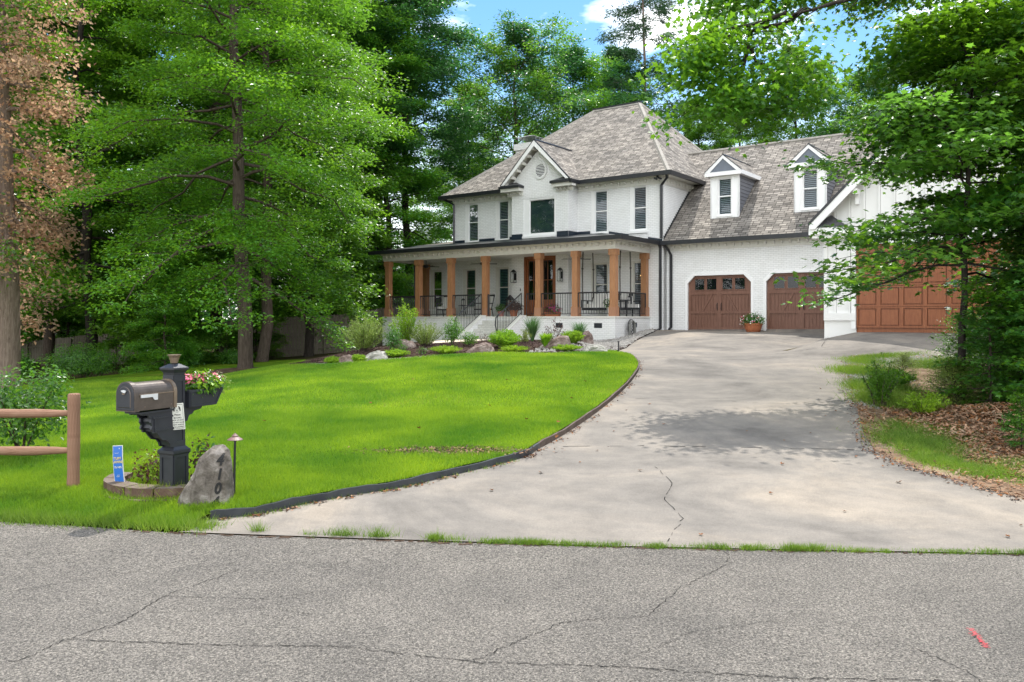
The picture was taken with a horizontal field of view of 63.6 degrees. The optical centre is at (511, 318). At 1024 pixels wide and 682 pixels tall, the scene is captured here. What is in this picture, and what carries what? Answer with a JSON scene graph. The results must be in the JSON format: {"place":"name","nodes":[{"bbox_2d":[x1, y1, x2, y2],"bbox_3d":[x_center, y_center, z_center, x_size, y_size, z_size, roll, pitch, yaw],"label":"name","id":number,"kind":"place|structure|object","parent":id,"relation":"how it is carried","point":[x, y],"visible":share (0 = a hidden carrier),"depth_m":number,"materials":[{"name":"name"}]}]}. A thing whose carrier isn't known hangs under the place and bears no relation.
{"place":"outdoors","nodes":[
{"label":"outdoors","id":0,"kind":"place"},
{"bbox_2d":[0,349,638,527],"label":"lawn","id":1,"kind":"structure","parent":0,"point":[213,366],"depth_m":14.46,"materials":[{"name":"green plant"}]},
{"bbox_2d":[0,393,79,486],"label":"rail fence","id":2,"kind":"object","parent":1,"relation":"on","point":[72,414],"visible":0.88,"depth_m":7.82,"materials":[{"name":"brown wood"}]},
{"bbox_2d":[0,359,91,446],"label":"shrub","id":3,"kind":"object","parent":1,"relation":"on","point":[27,396],"visible":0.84,"depth_m":9.27,"materials":[{"name":"green plant"}]},
{"bbox_2d":[0,0,122,387],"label":"dying tree","id":4,"kind":"object","parent":1,"relation":"on","point":[12,258],"visible":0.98,"depth_m":23.73,"materials":[{"name":"brown plant"}]},
{"bbox_2d":[103,472,189,502],"bbox_3d":[-3.296,1.636,7.948,1.412,0.228,1.264,0,0,0],"label":"paver ring","id":5,"kind":"object","parent":1,"relation":"on","point":[109,481],"visible":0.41,"depth_m":7.44,"materials":[{"name":"stone"}]},
{"bbox_2d":[113,445,124,481],"bbox_3d":[-3.671,1.493,7.718,0.104,0.615,0.027,-4,-1,10],"label":"yard sign","id":6,"kind":"object","parent":5,"relation":"on","point":[118,467],"visible":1,"depth_m":7.71,"materials":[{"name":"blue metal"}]},
{"bbox_2d":[126,447,159,484],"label":"shrub","id":7,"kind":"object","parent":5,"relation":"on","point":[152,466],"visible":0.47,"depth_m":7.88,"materials":[{"name":"green plant"}]},
{"bbox_2d":[116,354,222,485],"bbox_3d":[-3.129,1.030,7.597,0.233,1.400,1.079,0,0,25],"label":"mailbox","id":8,"kind":"object","parent":5,"relation":"on","point":[149,404],"visible":0.89,"depth_m":7.50,"materials":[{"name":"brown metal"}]},
{"bbox_2d":[116,381,138,411],"bbox_3d":[-3.342,0.674,7.145,0.230,0.259,0.079,0,0,25],"label":"box door","id":9,"kind":"structure","parent":8,"relation":"in","point":[127,393],"depth_m":7.12,"materials":[{"name":"grey metal"}]},
{"bbox_2d":[170,403,185,429],"bbox_3d":[-3.045,0.890,7.511,0.116,0.240,0.015,-4,4,-6],"label":"notice sign","id":10,"kind":"object","parent":8,"relation":"attached to","point":[178,417],"visible":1,"depth_m":7.51,"materials":[{"name":"white paper"}]},
{"bbox_2d":[185,369,232,397],"bbox_3d":[-2.964,0.627,7.932,0.380,0.304,0.703,0,0,25],"label":"flower bunch","id":11,"kind":"object","parent":8,"relation":"on","point":[201,380],"visible":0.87,"depth_m":7.84,"materials":[{"name":"pink plant"}]},
{"bbox_2d":[189,433,214,476],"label":"shrub","id":12,"kind":"object","parent":5,"relation":"on","point":[199,454],"visible":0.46,"depth_m":7.82,"materials":[{"name":"green plant"}]},
{"bbox_2d":[177,444,233,518],"bbox_3d":[-2.751,1.465,7.380,0.520,0.685,0.333,0,0,-8],"label":"address boulder","id":13,"kind":"object","parent":1,"relation":"on","point":[211,479],"visible":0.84,"depth_m":7.25,"materials":[{"name":"grey stone"}]},
{"bbox_2d":[25,0,438,367],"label":"oak tree","id":14,"kind":"object","parent":1,"relation":"on","point":[238,81],"visible":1,"depth_m":22.91,"materials":[{"name":"green plant"}]},
{"bbox_2d":[341,443,608,455],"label":"bare mulch","id":15,"kind":"object","parent":1,"relation":"on","point":[441,451],"visible":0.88,"depth_m":9.40,"materials":[{"name":"soil"}]},
{"bbox_2d":[0,320,997,553],"bbox_3d":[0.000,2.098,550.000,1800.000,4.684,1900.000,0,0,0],"label":"ground","id":16,"kind":"structure","parent":0,"point":[76,376],"depth_m":27.39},
{"bbox_2d":[21,347,42,377],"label":"shrub","id":17,"kind":"object","parent":16,"relation":"on","point":[29,365],"visible":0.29,"depth_m":29.95,"materials":[{"name":"green plant"}]},
{"bbox_2d":[20,173,106,340],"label":"understory tree","id":18,"kind":"object","parent":16,"relation":"on","point":[76,319],"visible":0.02,"depth_m":46.93,"materials":[{"name":"green plant"}]},
{"bbox_2d":[22,212,110,341],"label":"understory tree","id":19,"kind":"object","parent":16,"relation":"on","point":[75,326],"visible":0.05,"depth_m":44.96,"materials":[{"name":"green plant"}]},
{"bbox_2d":[10,21,123,343],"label":"forest maple","id":20,"kind":"object","parent":16,"relation":"on","point":[25,334],"depth_m":41.53,"materials":[{"name":"green plant"}]},
{"bbox_2d":[21,332,138,363],"bbox_3d":[-25.341,1.930,40.467,15.712,2.843,0.155,0,0,11],"label":"wooden fence","id":21,"kind":"object","parent":16,"relation":"on","point":[34,350],"visible":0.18,"depth_m":39.79,"materials":[{"name":"grey wood"}]},
{"bbox_2d":[36,340,133,377],"bbox_3d":[-15.429,1.482,29.455,3.205,1.454,2.740,0,0,0],"label":"shrub","id":22,"kind":"object","parent":16,"relation":"on","point":[72,362],"visible":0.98,"depth_m":29.07,"materials":[{"name":"green plant"}]},
{"bbox_2d":[4,0,169,365],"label":"forest oak","id":23,"kind":"object","parent":16,"relation":"on","point":[48,345],"visible":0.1,"depth_m":38.02,"materials":[{"name":"green plant"}]},
{"bbox_2d":[18,15,163,336],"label":"forest maple","id":24,"kind":"object","parent":16,"relation":"on","point":[90,41],"visible":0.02,"depth_m":51.76,"materials":[{"name":"green plant"}]},
{"bbox_2d":[5,0,227,370],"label":"forest maple","id":25,"kind":"object","parent":16,"relation":"on","point":[119,52],"visible":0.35,"depth_m":33.56,"materials":[{"name":"green plant"}]},
{"bbox_2d":[110,249,203,374],"bbox_3d":[-12.397,-0.116,29.315,3.299,5.016,3.328,0,0,2],"label":"understory tree","id":26,"kind":"object","parent":16,"relation":"on","point":[150,313],"visible":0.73,"depth_m":29.41,"materials":[{"name":"green plant"}]},
{"bbox_2d":[95,184,219,369],"bbox_3d":[-15.416,-1.551,36.426,6.134,9.245,6.080,0,0,42],"label":"understory tree","id":27,"kind":"object","parent":16,"relation":"on","point":[111,343],"visible":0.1,"depth_m":35.85,"materials":[{"name":"green plant"}]},
{"bbox_2d":[65,1,262,351],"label":"forest oak","id":28,"kind":"object","parent":16,"relation":"on","point":[231,294],"depth_m":48.00,"materials":[{"name":"green plant"}]},
{"bbox_2d":[113,195,236,365],"bbox_3d":[-15.023,-1.501,38.062,6.000,9.043,5.947,0,0,22],"label":"understory tree","id":29,"kind":"object","parent":16,"relation":"on","point":[220,339],"visible":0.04,"depth_m":37.68,"materials":[{"name":"green plant"}]},
{"bbox_2d":[121,190,237,372],"bbox_3d":[-13.336,-1.226,33.303,5.166,7.856,5.212,0,0,7],"label":"understory tree","id":30,"kind":"object","parent":16,"relation":"on","point":[202,333],"visible":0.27,"depth_m":32.40,"materials":[{"name":"green plant"}]},
{"bbox_2d":[150,344,209,366],"bbox_3d":[-12.261,1.405,30.607,2.007,1.076,1.994,0,0,44],"label":"shrub","id":31,"kind":"object","parent":16,"relation":"on","point":[181,358],"visible":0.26,"depth_m":30.26,"materials":[{"name":"green plant"}]},
{"bbox_2d":[64,0,371,355],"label":"forest oak","id":32,"kind":"object","parent":16,"relation":"on","point":[135,156],"visible":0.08,"depth_m":38.02,"materials":[{"name":"green plant"}]},
{"bbox_2d":[214,347,254,363],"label":"shrub","id":33,"kind":"object","parent":16,"relation":"on","point":[227,357],"visible":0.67,"depth_m":31.20,"materials":[{"name":"green plant"}]},
{"bbox_2d":[113,0,390,361],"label":"forest oak","id":34,"kind":"object","parent":16,"relation":"on","point":[266,334],"visible":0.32,"depth_m":32.40,"materials":[{"name":"green plant"}]},
{"bbox_2d":[224,256,291,358],"bbox_3d":[-11.720,-0.284,37.785,3.440,5.232,3.471,0,0,-2],"label":"understory tree","id":35,"kind":"object","parent":16,"relation":"on","point":[274,346],"visible":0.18,"depth_m":37.34,"materials":[{"name":"green plant"}]},
{"bbox_2d":[168,0,393,356],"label":"forest maple","id":36,"kind":"object","parent":16,"relation":"on","point":[350,310],"visible":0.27,"depth_m":35.68,"materials":[{"name":"green plant"}]},
{"bbox_2d":[163,0,430,298],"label":"forest oak","id":37,"kind":"object","parent":16,"relation":"on","point":[378,62],"visible":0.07,"depth_m":46.59,"materials":[{"name":"green plant"}]},
{"bbox_2d":[219,306,404,359],"bbox_3d":[-9.473,0.725,39.919,8.903,2.809,0.156,0,0,-20],"label":"wooden fence","id":38,"kind":"object","parent":16,"relation":"on","point":[296,337],"visible":0.23,"depth_m":39.77,"materials":[{"name":"grey wood"}]},
{"bbox_2d":[276,189,381,353],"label":"understory tree","id":39,"kind":"object","parent":16,"relation":"on","point":[363,258],"visible":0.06,"depth_m":42.16,"materials":[{"name":"green plant"}]},
{"bbox_2d":[284,155,398,341],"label":"understory tree","id":40,"kind":"object","parent":16,"relation":"on","point":[372,305],"visible":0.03,"depth_m":44.05,"materials":[{"name":"green plant"}]},
{"bbox_2d":[336,170,413,322],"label":"understory tree","id":41,"kind":"object","parent":16,"relation":"on","point":[375,236],"visible":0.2,"depth_m":44.91,"materials":[{"name":"green plant"}]},
{"bbox_2d":[311,1,456,309],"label":"forest maple","id":42,"kind":"object","parent":16,"relation":"on","point":[426,176],"visible":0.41,"depth_m":47.95,"materials":[{"name":"green plant"}]},
{"bbox_2d":[306,0,476,299],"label":"tulip tree","id":43,"kind":"object","parent":16,"relation":"on","point":[412,148],"visible":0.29,"depth_m":48.60,"materials":[{"name":"green plant"}]},
{"bbox_2d":[342,70,444,303],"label":"forest maple","id":44,"kind":"object","parent":16,"relation":"on","point":[393,206],"visible":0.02,"depth_m":66.58,"materials":[{"name":"green plant"}]},
{"bbox_2d":[352,0,495,300],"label":"tulip tree","id":45,"kind":"object","parent":16,"relation":"on","point":[451,33],"visible":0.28,"depth_m":51.48,"materials":[{"name":"green plant"}]},
{"bbox_2d":[210,356,639,518],"bbox_3d":[0.995,1.321,14.650,1.940,0.882,16.763,0,0,18],"label":"lawn edging","id":46,"kind":"object","parent":16,"relation":"on","point":[292,501],"visible":0.66,"depth_m":8.11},
{"bbox_2d":[399,122,490,241],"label":"forest oak","id":47,"kind":"object","parent":16,"relation":"on","point":[445,210],"visible":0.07,"depth_m":73.18,"materials":[{"name":"green plant"}]},
{"bbox_2d":[408,83,510,241],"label":"forest oak","id":48,"kind":"object","parent":16,"relation":"on","point":[446,219],"visible":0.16,"depth_m":63.21,"materials":[{"name":"green plant"}]},
{"bbox_2d":[285,329,655,364],"bbox_3d":[-0.771,0.969,31.946,13.659,1.088,23.052,0,0,0],"label":"planting bed","id":49,"kind":"object","parent":16,"relation":"on","point":[468,348],"visible":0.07,"depth_m":22.80,"materials":[{"name":"wood"}]},
{"bbox_2d":[338,315,386,351],"bbox_3d":[-4.067,0.393,22.590,1.346,1.018,1.300,0,0,0],"label":"feathery shrub","id":50,"kind":"object","parent":49,"relation":"on","point":[364,336],"visible":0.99,"depth_m":22.43,"materials":[{"name":"green plant"}]},
{"bbox_2d":[383,326,403,349],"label":"shrub","id":51,"kind":"object","parent":49,"relation":"on","point":[391,338],"visible":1,"depth_m":22.25,"materials":[{"name":"green plant"}]},
{"bbox_2d":[387,298,419,340],"bbox_3d":[-3.116,0.102,23.278,0.870,1.424,0.850,0,0,26],"label":"feathery shrub","id":52,"kind":"object","parent":49,"relation":"on","point":[404,326],"visible":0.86,"depth_m":23.25,"materials":[{"name":"green plant"}]},
{"bbox_2d":[408,318,442,345],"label":"feathery shrub","id":53,"kind":"object","parent":49,"relation":"on","point":[425,339],"visible":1,"depth_m":23.19,"materials":[{"name":"green plant"}]},
{"bbox_2d":[440,315,464,345],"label":"shrub","id":54,"kind":"object","parent":49,"relation":"on","point":[452,335],"visible":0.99,"depth_m":23.24,"materials":[{"name":"green plant"}]},
{"bbox_2d":[488,328,521,347],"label":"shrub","id":55,"kind":"object","parent":49,"relation":"on","point":[504,338],"visible":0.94,"depth_m":22.73,"materials":[{"name":"green plant"}]},
{"bbox_2d":[522,315,547,340],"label":"ornamental grass","id":56,"kind":"object","parent":49,"relation":"on","point":[532,328],"depth_m":25.10,"materials":[{"name":"green plant"}]},
{"bbox_2d":[529,328,653,352],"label":"pebbles","id":57,"kind":"object","parent":49,"relation":"on","point":[623,342],"visible":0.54,"depth_m":28.54,"materials":[{"name":"grey gravel"}]},
{"bbox_2d":[0,350,1023,555],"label":"wild grass","id":58,"kind":"structure","parent":16,"relation":"on","point":[899,436],"depth_m":8.53,"materials":[{"name":"green plant"}]},
{"bbox_2d":[430,8,608,230],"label":"spreading oak","id":59,"kind":"object","parent":16,"relation":"on","point":[518,40],"visible":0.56,"depth_m":54.72,"materials":[{"name":"green plant"}]},
{"bbox_2d":[464,30,651,181],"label":"spreading oak","id":60,"kind":"object","parent":16,"relation":"on","point":[585,71],"visible":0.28,"depth_m":60.20,"materials":[{"name":"green plant"}]},
{"bbox_2d":[581,44,671,119],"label":"tulip tree","id":61,"kind":"object","parent":16,"relation":"on","point":[627,69],"visible":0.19,"depth_m":64.63,"materials":[{"name":"green plant"}]},
{"bbox_2d":[586,0,689,131],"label":"pine tree","id":62,"kind":"object","parent":16,"relation":"on","point":[662,9],"visible":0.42,"depth_m":65.71,"materials":[{"name":"green plant"}]},
{"bbox_2d":[368,92,1016,344],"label":"brick house","id":63,"kind":"structure","parent":16,"relation":"on","point":[712,239],"depth_m":34.54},
{"bbox_2d":[429,270,441,310],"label":"window","id":64,"kind":"structure","parent":63,"relation":"in","point":[436,275],"depth_m":41.83,"materials":[{"name":"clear glass"}]},
{"bbox_2d":[461,269,476,310],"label":"window","id":65,"kind":"structure","parent":63,"relation":"in","point":[469,275],"depth_m":40.64,"materials":[{"name":"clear glass"}]},
{"bbox_2d":[466,203,478,241],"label":"window","id":66,"kind":"structure","parent":63,"relation":"in","point":[472,210],"depth_m":40.52,"materials":[{"name":"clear glass"}]},
{"bbox_2d":[494,267,508,309],"bbox_3d":[-0.401,-1.427,39.354,0.880,2.055,0.340,0,0,36],"label":"window","id":67,"kind":"structure","parent":63,"relation":"in","point":[502,273],"depth_m":39.43,"materials":[{"name":"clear glass"}]},
{"bbox_2d":[496,200,508,239],"bbox_3d":[-0.401,-4.643,39.354,0.880,2.025,0.340,0,0,36],"label":"window","id":68,"kind":"structure","parent":63,"relation":"in","point":[502,207],"depth_m":39.43,"materials":[{"name":"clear glass"}]},
{"bbox_2d":[522,196,556,238],"bbox_3d":[1.301,-4.552,37.180,1.840,1.805,0.340,0,0,36],"label":"window","id":69,"kind":"structure","parent":63,"relation":"in","point":[539,213],"depth_m":37.21,"materials":[{"name":"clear glass"}]},
{"bbox_2d":[524,255,555,315],"bbox_3d":[1.337,-1.490,37.231,1.740,2.760,0.305,0,0,36],"label":"front door","id":70,"kind":"structure","parent":63,"relation":"in","point":[549,262],"depth_m":37.32,"materials":[{"name":"brown wood"}]},
{"bbox_2d":[591,262,607,296],"bbox_3d":[3.897,-1.427,36.208,0.940,2.055,0.340,0,0,36],"label":"window","id":71,"kind":"structure","parent":63,"relation":"in","point":[601,269],"depth_m":36.29,"materials":[{"name":"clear glass"}]},
{"bbox_2d":[591,189,608,233],"bbox_3d":[3.897,-4.643,36.208,0.940,2.025,0.340,0,0,36],"label":"window","id":72,"kind":"structure","parent":63,"relation":"in","point":[599,198],"depth_m":36.29,"materials":[{"name":"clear glass"}]},
{"bbox_2d":[581,250,631,309],"bbox_3d":[3.935,-1.591,34.380,1.970,2.461,0.925,0,0,40],"label":"porch swing","id":73,"kind":"object","parent":63,"relation":"hanging from","point":[587,306],"visible":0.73,"depth_m":34.48,"materials":[{"name":"black wood"}]},
{"bbox_2d":[631,261,640,303],"bbox_3d":[5.425,-1.427,35.090,0.910,2.055,0.340,0,0,36],"label":"window","id":74,"kind":"structure","parent":63,"relation":"in","point":[636,265],"depth_m":35.19,"materials":[{"name":"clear glass"}]},
{"bbox_2d":[628,185,647,233],"bbox_3d":[5.425,-4.643,35.090,0.910,2.025,0.340,0,0,36],"label":"window","id":75,"kind":"structure","parent":63,"relation":"in","point":[638,194],"depth_m":35.16,"materials":[{"name":"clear glass"}]},
{"bbox_2d":[689,274,750,329],"bbox_3d":[8.359,-0.645,33.250,2.690,2.250,0.096,0,0,36],"label":"garage door","id":76,"kind":"structure","parent":63,"relation":"in","point":[715,301],"depth_m":33.24,"materials":[{"name":"brown wood"}]},
{"bbox_2d":[767,272,823,328],"bbox_3d":[10.997,-0.645,31.318,2.690,2.250,0.096,0,0,36],"label":"garage door","id":77,"kind":"structure","parent":63,"relation":"in","point":[787,316],"depth_m":31.53,"materials":[{"name":"brown wood"}]},
{"bbox_2d":[856,239,1016,332],"bbox_3d":[12.154,-0.885,22.925,4.900,2.590,0.110,0,0,36],"label":"garage door","id":78,"kind":"structure","parent":63,"relation":"in","point":[897,309],"depth_m":23.47,"materials":[{"name":"red wood"}]},
{"bbox_2d":[670,100,742,150],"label":"forest maple","id":79,"kind":"object","parent":16,"relation":"on","point":[695,135],"visible":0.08,"depth_m":61.25,"materials":[{"name":"green plant"}]},
{"bbox_2d":[706,79,773,147],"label":"forest oak","id":80,"kind":"object","parent":16,"relation":"on","point":[746,141],"depth_m":64.60,"materials":[{"name":"green plant"}]},
{"bbox_2d":[741,44,846,145],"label":"forest maple","id":81,"kind":"object","parent":16,"relation":"on","point":[778,131],"visible":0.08,"depth_m":62.93,"materials":[{"name":"green plant"}]},
{"bbox_2d":[628,0,1023,257],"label":"overhanging tree","id":82,"kind":"object","parent":16,"relation":"on","point":[739,105],"visible":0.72,"depth_m":13.24,"materials":[{"name":"green plant"}]},
{"bbox_2d":[786,57,901,138],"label":"spreading oak","id":83,"kind":"object","parent":16,"relation":"on","point":[847,113],"visible":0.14,"depth_m":58.12,"materials":[{"name":"green plant"}]},
{"bbox_2d":[0,522,1023,681],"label":"road","id":84,"kind":"structure","parent":0,"point":[84,604],"depth_m":4.92,"materials":[{"name":"grey asphalt"}]},
{"bbox_2d":[18,0,1008,318],"label":"sky","id":85,"kind":"structure","parent":0,"point":[591,13],"materials":[{"name":"blue"}]},
{"bbox_2d":[179,329,1023,552],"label":"driveway","id":86,"kind":"structure","parent":0,"point":[712,470],"depth_m":8.27,"materials":[{"name":"concrete"}]},
{"bbox_2d":[219,360,1023,519],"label":"leaf litter","id":87,"kind":"object","parent":86,"relation":"on","point":[883,452],"visible":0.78,"depth_m":8.70,"materials":[{"name":"plant"}]},
{"bbox_2d":[740,311,765,331],"bbox_3d":[9.318,0.108,31.742,0.968,0.790,0.954,0,0,42],"label":"flower pot","id":88,"kind":"object","parent":86,"relation":"on","point":[754,326],"visible":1,"depth_m":31.54,"materials":[{"name":"ceramic"}]},
{"bbox_2d":[845,355,1023,498],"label":"bank","id":89,"kind":"structure","parent":0,"point":[921,370],"depth_m":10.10,"materials":[{"name":"wood"}]},
{"bbox_2d":[860,351,901,405],"bbox_3d":[5.753,0.929,12.911,0.577,0.846,0.632,0,0,0],"label":"feathery shrub","id":90,"kind":"object","parent":89,"relation":"on","point":[877,388],"visible":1,"depth_m":12.84,"materials":[{"name":"green plant"}]},
{"bbox_2d":[771,0,1023,403],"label":"maple sapling","id":91,"kind":"object","parent":89,"relation":"on","point":[958,30],"visible":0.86,"depth_m":12.53,"materials":[{"name":"green plant"}]},
{"bbox_2d":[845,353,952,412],"bbox_3d":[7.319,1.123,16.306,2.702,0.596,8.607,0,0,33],"label":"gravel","id":92,"kind":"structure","parent":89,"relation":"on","point":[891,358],"depth_m":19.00,"materials":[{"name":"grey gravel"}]},
{"bbox_2d":[885,349,925,379],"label":"weedy bush","id":93,"kind":"object","parent":89,"relation":"on","point":[902,358],"visible":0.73,"depth_m":16.54,"materials":[{"name":"green plant"}]},
{"bbox_2d":[823,0,1023,314],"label":"maple tree","id":94,"kind":"object","parent":89,"relation":"on","point":[938,239],"visible":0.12,"depth_m":14.20,"materials":[{"name":"green plant"}]},
{"bbox_2d":[895,390,951,414],"bbox_3d":[6.028,1.219,11.995,0.798,0.366,0.816,0,0,0],"label":"feathery shrub","id":95,"kind":"object","parent":89,"relation":"on","point":[927,404],"visible":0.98,"depth_m":11.92,"materials":[{"name":"green plant"}]},
{"bbox_2d":[915,353,987,407],"bbox_3d":[6.898,1.049,12.901,1.236,1.090,1.227,0,0,19],"label":"weedy bush","id":96,"kind":"object","parent":89,"relation":"on","point":[945,370],"visible":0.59,"depth_m":12.87,"materials":[{"name":"green plant"}]},
{"bbox_2d":[927,308,999,378],"bbox_3d":[9.135,0.592,16.428,1.601,1.660,1.745,0,0,6],"label":"thicket bush","id":97,"kind":"object","parent":89,"relation":"on","point":[952,337],"visible":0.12,"depth_m":16.51,"materials":[{"name":"green plant"}]},
{"bbox_2d":[930,226,1023,400],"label":"thicket bush","id":98,"kind":"object","parent":89,"relation":"on","point":[1008,375],"visible":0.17,"depth_m":14.00,"materials":[{"name":"green plant"}]},
{"bbox_2d":[932,277,1023,414],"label":"maple sapling","id":99,"kind":"object","parent":89,"relation":"on","point":[983,297],"visible":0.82,"depth_m":12.24,"materials":[{"name":"green plant"}]},
{"bbox_2d":[934,257,1023,405],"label":"thicket bush","id":100,"kind":"object","parent":89,"relation":"on","point":[978,367],"visible":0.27,"depth_m":12.75,"materials":[{"name":"green plant"}]},
{"bbox_2d":[946,132,1023,381],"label":"maple sapling","id":101,"kind":"object","parent":89,"relation":"on","point":[1003,253],"visible":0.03,"depth_m":15.38,"materials":[{"name":"green plant"}]},
{"bbox_2d":[977,309,1023,403],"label":"maple sapling","id":102,"kind":"object","parent":89,"relation":"on","point":[1003,372],"visible":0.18,"depth_m":13.02,"materials":[{"name":"green plant"}]},
{"bbox_2d":[985,255,1023,404],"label":"maple sapling","id":103,"kind":"object","parent":89,"relation":"on","point":[1021,316],"visible":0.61,"depth_m":12.18,"materials":[{"name":"green plant"}]},
{"bbox_2d":[991,259,1023,423],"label":"maple sapling","id":104,"kind":"object","parent":89,"relation":"on","point":[1016,332],"visible":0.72,"depth_m":11.45,"materials":[{"name":"green plant"}]},
{"bbox_2d":[994,391,1023,453],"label":"maple sapling","id":105,"kind":"object","parent":89,"relation":"on","point":[1010,415],"visible":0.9,"depth_m":9.71,"materials":[{"name":"green plant"}]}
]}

